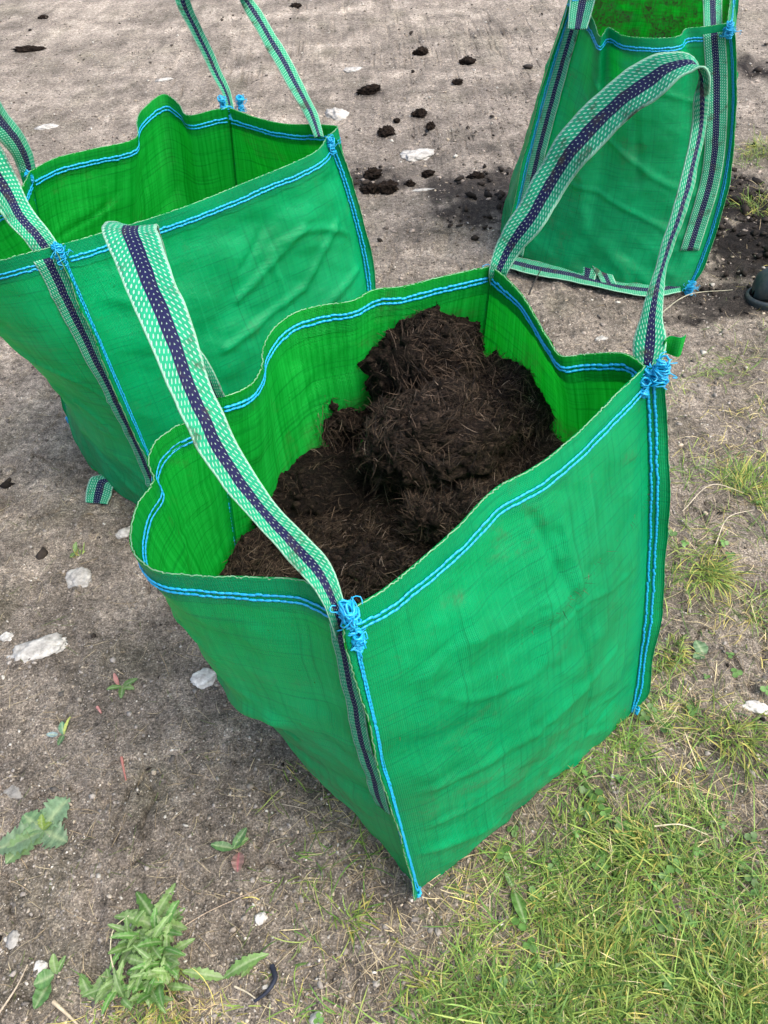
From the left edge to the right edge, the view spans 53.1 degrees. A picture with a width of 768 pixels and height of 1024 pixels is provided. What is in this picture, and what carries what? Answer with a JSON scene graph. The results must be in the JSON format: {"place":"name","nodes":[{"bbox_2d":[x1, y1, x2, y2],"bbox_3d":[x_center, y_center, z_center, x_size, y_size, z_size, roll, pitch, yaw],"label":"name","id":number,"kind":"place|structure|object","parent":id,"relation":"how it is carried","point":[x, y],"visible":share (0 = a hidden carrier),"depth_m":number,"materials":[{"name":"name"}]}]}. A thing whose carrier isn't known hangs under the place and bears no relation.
{"place":"outdoors","nodes":[
{"label":"outdoors","id":0,"kind":"place"},
{"bbox_2d":[0,0,767,1023],"bbox_3d":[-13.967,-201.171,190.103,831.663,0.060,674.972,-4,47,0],"label":"ground","id":1,"kind":"structure","parent":0,"point":[52,32],"depth_m":1.96,"materials":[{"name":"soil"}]},
{"bbox_2d":[0,631,13,641],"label":"stone","id":2,"kind":"object","parent":1,"relation":"on","point":[6,636],"visible":1,"depth_m":1.82,"materials":[{"name":"grey stone"}]},
{"bbox_2d":[5,930,19,949],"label":"stone","id":3,"kind":"object","parent":1,"relation":"on","point":[12,938],"visible":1,"depth_m":1.38,"materials":[{"name":"grey stone"}]},
{"bbox_2d":[3,785,23,798],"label":"stone","id":4,"kind":"object","parent":1,"relation":"on","point":[12,791],"visible":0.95,"depth_m":1.56,"materials":[{"name":"grey stone"}]},
{"bbox_2d":[0,964,27,1012],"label":"dry stem","id":5,"kind":"object","parent":1,"relation":"on","point":[6,1002],"visible":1,"depth_m":1.32,"materials":[{"name":"plant"}]},
{"bbox_2d":[9,45,46,52],"bbox_3d":[-2.299,-2.988,4.971,0.253,0.047,0.071,-4,47,0],"label":"peat lump","id":6,"kind":"object","parent":1,"relation":"on","point":[27,48],"visible":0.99,"depth_m":4.96,"materials":[{"name":"brown soil"}]},
{"bbox_2d":[0,796,69,863],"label":"broad leaf weed","id":7,"kind":"object","parent":1,"relation":"on","point":[15,843],"visible":1,"depth_m":1.50,"materials":[{"name":"green plant"}]},
{"bbox_2d":[6,632,67,662],"bbox_3d":[-0.811,0.321,1.798,0.140,0.031,0.072,-23,50,-17],"label":"stone","id":8,"kind":"object","parent":1,"relation":"on","point":[44,646],"visible":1,"depth_m":1.79,"materials":[{"name":"grey stone"}]},
{"bbox_2d":[33,960,47,974],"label":"stone","id":9,"kind":"object","parent":1,"relation":"on","point":[40,965],"visible":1,"depth_m":1.35,"materials":[{"name":"white stone"}]},
{"bbox_2d":[38,14,47,18],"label":"peat lump","id":10,"kind":"object","parent":1,"relation":"on","point":[44,16],"visible":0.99,"depth_m":5.46,"materials":[{"name":"brown soil"}]},
{"bbox_2d":[34,123,58,129],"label":"stone","id":11,"kind":"object","parent":1,"relation":"on","point":[47,126],"visible":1,"depth_m":4.04,"materials":[{"name":"white stone"}]},
{"bbox_2d":[32,954,65,1008],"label":"young weed","id":12,"kind":"object","parent":1,"relation":"on","point":[42,984],"visible":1,"depth_m":1.33,"materials":[{"name":"green plant"}]},
{"bbox_2d":[46,717,70,744],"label":"young weed","id":13,"kind":"object","parent":1,"relation":"on","point":[62,727],"visible":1,"depth_m":1.64,"materials":[{"name":"green plant"}]},
{"bbox_2d":[51,999,78,1023],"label":"dry stem","id":14,"kind":"object","parent":1,"relation":"on","point":[56,1004],"visible":1,"depth_m":1.30,"materials":[{"name":"plant"}]},
{"bbox_2d":[70,542,76,557],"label":"young weed","id":15,"kind":"object","parent":1,"relation":"on","point":[74,548],"visible":1,"depth_m":2.00,"materials":[{"name":"green plant"}]},
{"bbox_2d":[65,567,91,588],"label":"stone","id":16,"kind":"object","parent":1,"relation":"on","point":[82,576],"visible":1,"depth_m":1.94,"materials":[{"name":"grey stone"}]},
{"bbox_2d":[73,544,84,555],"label":"grass tuft","id":17,"kind":"object","parent":1,"relation":"on","point":[76,554],"visible":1,"depth_m":2.00,"materials":[{"name":"green plant"}]},
{"bbox_2d":[78,972,124,1000],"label":"leafy weed","id":18,"kind":"object","parent":1,"relation":"on","point":[84,987],"visible":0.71,"depth_m":1.32,"materials":[{"name":"green plant"}]},
{"bbox_2d":[110,915,128,968],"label":"dry stem","id":19,"kind":"object","parent":1,"relation":"on","point":[110,944],"visible":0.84,"depth_m":1.34,"materials":[{"name":"plant"}]},
{"bbox_2d":[107,673,137,697],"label":"young weed","id":20,"kind":"object","parent":1,"relation":"on","point":[127,685],"visible":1,"depth_m":1.72,"materials":[{"name":"green plant"}]},
{"bbox_2d":[115,527,129,538],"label":"stone","id":21,"kind":"object","parent":1,"relation":"on","point":[124,532],"visible":0.73,"depth_m":2.04,"materials":[{"name":"white stone"}]},
{"bbox_2d":[120,756,126,780],"bbox_3d":[-0.536,0.528,1.582,0.007,0.007,0.055,-19,49,-14],"label":"petal","id":22,"kind":"object","parent":1,"relation":"on","point":[122,761],"visible":1,"depth_m":1.58,"materials":[{"name":"plant"}]},
{"bbox_2d":[81,883,194,1013],"bbox_3d":[-0.417,0.748,1.335,0.190,0.065,0.210,-4,47,0],"label":"leafy weed","id":23,"kind":"object","parent":1,"relation":"on","point":[159,923],"visible":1,"depth_m":1.32,"materials":[{"name":"green plant"}]},
{"bbox_2d":[118,968,189,1023],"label":"grass tuft","id":24,"kind":"object","parent":1,"relation":"on","point":[159,1013],"visible":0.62,"depth_m":1.29,"materials":[{"name":"green plant"}]},
{"bbox_2d":[155,77,172,81],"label":"stone","id":25,"kind":"object","parent":1,"relation":"on","point":[163,79],"visible":1,"depth_m":4.44,"materials":[{"name":"white stone"}]},
{"bbox_2d":[0,0,375,504],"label":"bulk bag","id":26,"kind":"object","parent":1,"relation":"on","point":[260,223],"visible":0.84,"depth_m":1.79,"materials":[{"name":"green fabric"}]},
{"bbox_2d":[190,668,216,688],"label":"stone","id":27,"kind":"object","parent":1,"relation":"on","point":[203,678],"visible":0.96,"depth_m":1.71,"materials":[{"name":"grey stone"}]},
{"bbox_2d":[182,952,268,981],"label":"leafy weed","id":28,"kind":"object","parent":1,"relation":"on","point":[244,965],"visible":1,"depth_m":1.31,"materials":[{"name":"green plant"}]},
{"bbox_2d":[211,827,248,871],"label":"young weed","id":29,"kind":"object","parent":1,"relation":"on","point":[237,860],"visible":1,"depth_m":1.46,"materials":[{"name":"green plant"}]},
{"bbox_2d":[186,881,276,924],"bbox_3d":[-0.288,0.712,1.389,0.200,0.016,0.006,-22,50,-16],"label":"dry stem","id":30,"kind":"object","parent":1,"relation":"on","point":[226,903],"visible":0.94,"depth_m":1.39,"materials":[{"name":"plant"}]},
{"bbox_2d":[234,985,255,998],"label":"dry stem","id":31,"kind":"object","parent":1,"relation":"on","point":[239,988],"visible":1,"depth_m":1.29,"materials":[{"name":"plant"}]},
{"bbox_2d":[255,911,267,924],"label":"stone","id":32,"kind":"object","parent":1,"relation":"on","point":[261,918],"visible":1,"depth_m":1.38,"materials":[{"name":"white stone"}]},
{"bbox_2d":[254,964,277,1002],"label":"dark stem","id":33,"kind":"object","parent":1,"relation":"on","point":[272,967],"visible":1,"depth_m":1.29,"materials":[{"name":"plant"}]},
{"bbox_2d":[289,2,301,7],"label":"peat lump","id":34,"kind":"object","parent":1,"relation":"on","point":[295,5],"visible":1,"depth_m":5.33,"materials":[{"name":"brown soil"}]},
{"bbox_2d":[282,804,319,818],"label":"dry stem","id":35,"kind":"object","parent":1,"relation":"on","point":[299,807],"visible":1,"depth_m":1.50,"materials":[{"name":"plant"}]},
{"bbox_2d":[308,1011,324,1023],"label":"stone","id":36,"kind":"object","parent":1,"relation":"on","point":[312,1017],"visible":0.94,"depth_m":1.27,"materials":[{"name":"grey stone"}]},
{"bbox_2d":[325,107,348,120],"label":"stone","id":37,"kind":"object","parent":1,"relation":"on","point":[335,113],"visible":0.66,"depth_m":3.94,"materials":[{"name":"white stone"}]},
{"bbox_2d":[344,66,362,73],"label":"stone","id":38,"kind":"object","parent":1,"relation":"on","point":[347,70],"visible":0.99,"depth_m":4.42,"materials":[{"name":"white stone"}]},
{"bbox_2d":[325,892,386,959],"bbox_3d":[-0.049,0.718,1.351,0.116,0.046,0.116,-4,47,0],"label":"grass tuft","id":39,"kind":"object","parent":1,"relation":"on","point":[356,917],"visible":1,"depth_m":1.36,"materials":[{"name":"green plant"}]},
{"bbox_2d":[356,83,380,94],"bbox_3d":[-0.083,-2.280,4.158,0.146,0.059,0.091,-26,51,-19],"label":"peat lump","id":40,"kind":"object","parent":1,"relation":"on","point":[373,88],"visible":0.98,"depth_m":4.14,"materials":[{"name":"brown soil"}]},
{"bbox_2d":[359,182,377,194],"bbox_3d":[-0.060,-1.402,3.347,0.095,0.055,0.087,-4,47,0],"label":"peat lump","id":41,"kind":"object","parent":1,"relation":"on","point":[369,188],"visible":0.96,"depth_m":3.33,"materials":[{"name":"brown soil"}]},
{"bbox_2d":[363,167,382,179],"bbox_3d":[-0.049,-1.506,3.435,0.088,0.076,0.092,-4,47,0],"label":"peat lump","id":42,"kind":"object","parent":1,"relation":"on","point":[372,173],"visible":0.86,"depth_m":3.41,"materials":[{"name":"brown soil"}]},
{"bbox_2d":[0,177,767,1023],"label":"straw litter","id":43,"kind":"object","parent":1,"relation":"on","point":[446,927],"visible":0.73,"depth_m":1.43,"materials":[{"name":"beige plant"}]},
{"bbox_2d":[0,68,767,1023],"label":"soil crumbs","id":44,"kind":"object","parent":1,"relation":"on","point":[278,902],"visible":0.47,"depth_m":1.54,"materials":[{"name":"soil"}]},
{"bbox_2d":[0,4,767,993],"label":"peat crumbs","id":45,"kind":"object","parent":1,"relation":"on","point":[500,194],"visible":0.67,"depth_m":3.04,"materials":[{"name":"soil"}]},
{"bbox_2d":[377,125,394,137],"bbox_3d":[0.011,-1.864,3.774,0.091,0.064,0.086,-4,47,0],"label":"peat lump","id":46,"kind":"object","parent":1,"relation":"on","point":[386,131],"visible":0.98,"depth_m":3.76,"materials":[{"name":"brown soil"}]},
{"bbox_2d":[375,179,398,194],"bbox_3d":[0.008,-1.405,3.339,0.119,0.076,0.100,20,52,21],"label":"peat lump","id":47,"kind":"object","parent":1,"relation":"on","point":[389,187],"visible":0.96,"depth_m":3.31,"materials":[{"name":"brown soil"}]},
{"bbox_2d":[393,118,400,123],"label":"peat lump","id":48,"kind":"object","parent":1,"relation":"on","point":[396,120],"visible":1,"depth_m":3.86,"materials":[{"name":"brown soil"}]},
{"bbox_2d":[101,51,710,900],"bbox_3d":[0.082,0.008,1.242,0.901,1.156,0.610,-31,53,-23],"label":"bulk bag","id":49,"kind":"object","parent":1,"relation":"on","point":[457,693],"visible":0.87,"depth_m":1.09,"materials":[{"name":"green fabric"}]},
{"bbox_2d":[310,394,372,451],"bbox_3d":[-0.103,-0.183,1.431,0.248,0.198,0.186,-4,47,0],"label":"peat clod","id":50,"kind":"object","parent":49,"relation":"in","point":[335,425],"visible":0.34,"depth_m":1.39,"materials":[{"name":"brown soil"}]},
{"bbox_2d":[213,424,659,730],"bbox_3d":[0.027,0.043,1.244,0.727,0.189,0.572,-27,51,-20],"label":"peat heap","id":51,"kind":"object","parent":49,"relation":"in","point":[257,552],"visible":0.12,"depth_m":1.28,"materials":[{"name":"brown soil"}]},
{"bbox_2d":[252,440,383,543],"bbox_3d":[-0.131,-0.021,1.395,0.394,0.184,0.340,-4,47,0],"label":"peat clod","id":52,"kind":"object","parent":51,"relation":"on","point":[320,481],"visible":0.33,"depth_m":1.32,"materials":[{"name":"brown soil"}]},
{"bbox_2d":[293,532,415,603],"bbox_3d":[-0.039,0.104,1.139,0.210,0.139,0.157,-13,48,-9],"label":"peat clod","id":53,"kind":"object","parent":51,"relation":"on","point":[365,570],"visible":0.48,"depth_m":1.11,"materials":[{"name":"brown soil"}]},
{"bbox_2d":[356,286,495,405],"bbox_3d":[0.074,-0.263,1.365,0.279,0.287,0.266,31,56,28],"label":"peat clod","id":54,"kind":"object","parent":51,"relation":"on","point":[429,344],"visible":0.69,"depth_m":1.28,"materials":[{"name":"brown soil"}]},
{"bbox_2d":[347,370,520,512],"bbox_3d":[0.077,-0.123,1.266,0.249,0.220,0.284,28,55,27],"label":"peat clod","id":55,"kind":"object","parent":51,"relation":"on","point":[441,433],"visible":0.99,"depth_m":1.21,"materials":[{"name":"brown soil"}]},
{"bbox_2d":[388,471,507,550],"bbox_3d":[0.137,0.009,1.249,0.279,0.180,0.200,-4,47,0],"label":"peat clod","id":56,"kind":"object","parent":51,"relation":"on","point":[422,520],"visible":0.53,"depth_m":1.21,"materials":[{"name":"brown soil"}]},
{"bbox_2d":[471,345,556,451],"bbox_3d":[0.218,-0.186,1.354,0.257,0.221,0.254,-27,51,-20],"label":"peat clod","id":57,"kind":"object","parent":51,"relation":"on","point":[510,386],"visible":0.49,"depth_m":1.28,"materials":[{"name":"brown soil"}]},
{"bbox_2d":[49,146,767,1023],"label":"grass","id":58,"kind":"structure","parent":1,"relation":"on","point":[475,1010],"depth_m":1.34,"materials":[{"name":"green plant"}]},
{"bbox_2d":[405,179,416,186],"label":"peat lump","id":59,"kind":"object","parent":1,"relation":"on","point":[410,183],"visible":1,"depth_m":3.36,"materials":[{"name":"brown soil"}]},
{"bbox_2d":[377,949,445,1022],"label":"grass tuft","id":60,"kind":"object","parent":1,"relation":"on","point":[423,986],"visible":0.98,"depth_m":1.28,"materials":[{"name":"green plant"}]},
{"bbox_2d":[400,148,433,161],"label":"stone","id":61,"kind":"object","parent":1,"relation":"on","point":[417,154],"visible":1,"depth_m":3.57,"materials":[{"name":"white stone"}]},
{"bbox_2d":[411,107,427,117],"bbox_3d":[0.185,-2.021,3.898,0.076,0.055,0.083,25,53,25],"label":"peat lump","id":62,"kind":"object","parent":1,"relation":"on","point":[420,112],"visible":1,"depth_m":3.88,"materials":[{"name":"brown soil"}]},
{"bbox_2d":[412,46,428,55],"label":"peat lump","id":63,"kind":"object","parent":1,"relation":"on","point":[421,51],"visible":1,"depth_m":4.53,"materials":[{"name":"brown soil"}]},
{"bbox_2d":[412,188,433,191],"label":"stone","id":64,"kind":"object","parent":1,"relation":"on","point":[420,190],"visible":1,"depth_m":3.33,"materials":[{"name":"white stone"}]},
{"bbox_2d":[421,169,434,177],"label":"peat lump","id":65,"kind":"object","parent":1,"relation":"on","point":[427,173],"visible":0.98,"depth_m":3.42,"materials":[{"name":"brown soil"}]},
{"bbox_2d":[425,121,435,130],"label":"peat lump","id":66,"kind":"object","parent":1,"relation":"on","point":[430,125],"visible":1,"depth_m":3.77,"materials":[{"name":"brown soil"}]},
{"bbox_2d":[451,78,462,84],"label":"peat lump","id":67,"kind":"object","parent":1,"relation":"on","point":[456,81],"visible":1,"depth_m":4.17,"materials":[{"name":"brown soil"}]},
{"bbox_2d":[458,55,476,64],"bbox_3d":[0.480,-2.575,4.400,0.096,0.063,0.082,31,56,28],"label":"peat lump","id":68,"kind":"object","parent":1,"relation":"on","point":[466,60],"visible":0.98,"depth_m":4.38,"materials":[{"name":"brown soil"}]},
{"bbox_2d":[465,171,484,178],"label":"peat lump","id":69,"kind":"object","parent":1,"relation":"on","point":[477,174],"visible":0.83,"depth_m":3.38,"materials":[{"name":"brown soil"}]},
{"bbox_2d":[505,872,526,923],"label":"young weed","id":70,"kind":"object","parent":1,"relation":"on","point":[518,902],"visible":0.98,"depth_m":1.37,"materials":[{"name":"green plant"}]},
{"bbox_2d":[528,268,541,294],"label":"twig","id":71,"kind":"object","parent":1,"relation":"on","point":[533,283],"visible":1,"depth_m":2.75,"materials":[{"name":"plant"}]},
{"bbox_2d":[512,962,560,988],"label":"young weed","id":72,"kind":"object","parent":1,"relation":"on","point":[547,970],"visible":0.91,"depth_m":1.29,"materials":[{"name":"green plant"}]},
{"bbox_2d":[313,395,767,1023],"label":"clover","id":73,"kind":"object","parent":1,"relation":"on","point":[601,861],"visible":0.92,"depth_m":1.41,"materials":[{"name":"green plant"}]},
{"bbox_2d":[501,856,587,948],"bbox_3d":[0.290,0.698,1.349,0.168,0.062,0.120,-35,54,-26],"label":"grass tuft","id":74,"kind":"object","parent":1,"relation":"on","point":[547,916],"visible":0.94,"depth_m":1.36,"materials":[{"name":"green plant"}]},
{"bbox_2d":[545,794,611,863],"bbox_3d":[0.376,0.590,1.447,0.130,0.047,0.142,-4,47,0],"label":"grass tuft","id":75,"kind":"object","parent":1,"relation":"on","point":[580,822],"visible":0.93,"depth_m":1.46,"materials":[{"name":"green plant"}]},
{"bbox_2d":[595,336,607,340],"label":"stone","id":76,"kind":"object","parent":1,"relation":"on","point":[601,338],"visible":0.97,"depth_m":2.54,"materials":[{"name":"white stone"}]},
{"bbox_2d":[535,896,675,1023],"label":"grass tuft","id":77,"kind":"object","parent":1,"relation":"on","point":[631,969],"visible":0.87,"depth_m":1.30,"materials":[{"name":"green plant"}]},
{"bbox_2d":[500,0,741,296],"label":"bulk bag","id":78,"kind":"object","parent":1,"relation":"on","point":[590,233],"visible":0.88,"depth_m":2.52,"materials":[{"name":"green fabric"}]},
{"bbox_2d":[570,790,713,937],"bbox_3d":[0.480,0.624,1.395,0.251,0.082,0.247,-16,48,-11],"label":"grass tuft","id":79,"kind":"object","parent":1,"relation":"on","point":[636,842],"visible":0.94,"depth_m":1.41,"materials":[{"name":"green plant"}]},
{"bbox_2d":[652,629,697,686],"bbox_3d":[0.635,0.313,1.685,0.125,0.066,0.144,-4,47,0],"label":"grass tuft","id":80,"kind":"object","parent":1,"relation":"on","point":[681,639],"visible":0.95,"depth_m":1.69,"materials":[{"name":"green plant"}]},
{"bbox_2d":[654,824,707,834],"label":"dry stem","id":81,"kind":"object","parent":1,"relation":"on","point":[678,824],"visible":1,"depth_m":1.42,"materials":[{"name":"plant"}]},
{"bbox_2d":[663,290,728,311],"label":"dry stem","id":82,"kind":"object","parent":1,"relation":"on","point":[690,294],"visible":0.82,"depth_m":2.63,"materials":[{"name":"plant"}]},
{"bbox_2d":[693,640,707,658],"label":"young weed","id":83,"kind":"object","parent":1,"relation":"on","point":[699,647],"visible":1,"depth_m":1.71,"materials":[{"name":"green plant"}]},
{"bbox_2d":[639,891,767,1023],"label":"grass tuft","id":84,"kind":"object","parent":1,"relation":"on","point":[729,957],"visible":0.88,"depth_m":1.28,"materials":[{"name":"green plant"}]},
{"bbox_2d":[666,533,759,607],"bbox_3d":[0.782,0.129,1.825,0.206,0.081,0.204,-14,48,-9],"label":"grass tuft","id":85,"kind":"object","parent":1,"relation":"on","point":[717,578],"visible":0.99,"depth_m":1.83,"materials":[{"name":"green plant"}]},
{"bbox_2d":[682,484,743,511],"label":"dry stem","id":86,"kind":"object","parent":1,"relation":"on","point":[703,489],"visible":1,"depth_m":1.99,"materials":[{"name":"plant"}]},
{"bbox_2d":[670,693,767,805],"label":"grass tuft","id":87,"kind":"object","parent":1,"relation":"on","point":[723,752],"visible":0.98,"depth_m":1.56,"materials":[{"name":"green plant"}]},
{"bbox_2d":[700,452,767,517],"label":"grass tuft","id":88,"kind":"object","parent":1,"relation":"on","point":[746,471],"visible":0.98,"depth_m":2.03,"materials":[{"name":"green plant"}]},
{"bbox_2d":[715,509,753,545],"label":"dry stem","id":89,"kind":"object","parent":1,"relation":"on","point":[724,522],"visible":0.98,"depth_m":1.93,"materials":[{"name":"plant"}]},
{"bbox_2d":[724,189,767,216],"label":"grass tuft","id":90,"kind":"object","parent":1,"relation":"on","point":[754,210],"visible":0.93,"depth_m":3.08,"materials":[{"name":"green plant"}]},
{"bbox_2d":[733,131,767,162],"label":"grass tuft","id":91,"kind":"object","parent":1,"relation":"on","point":[756,145],"visible":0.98,"depth_m":3.42,"materials":[{"name":"plant"}]},
{"bbox_2d":[741,700,767,714],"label":"stone","id":92,"kind":"object","parent":1,"relation":"on","point":[754,706],"visible":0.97,"depth_m":1.61,"materials":[{"name":"grey stone"}]},
{"bbox_2d":[745,267,767,310],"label":"boot","id":93,"kind":"object","parent":1,"relation":"on","point":[758,289],"visible":1,"depth_m":2.59,"materials":[{"name":"rubber"}]}
]}

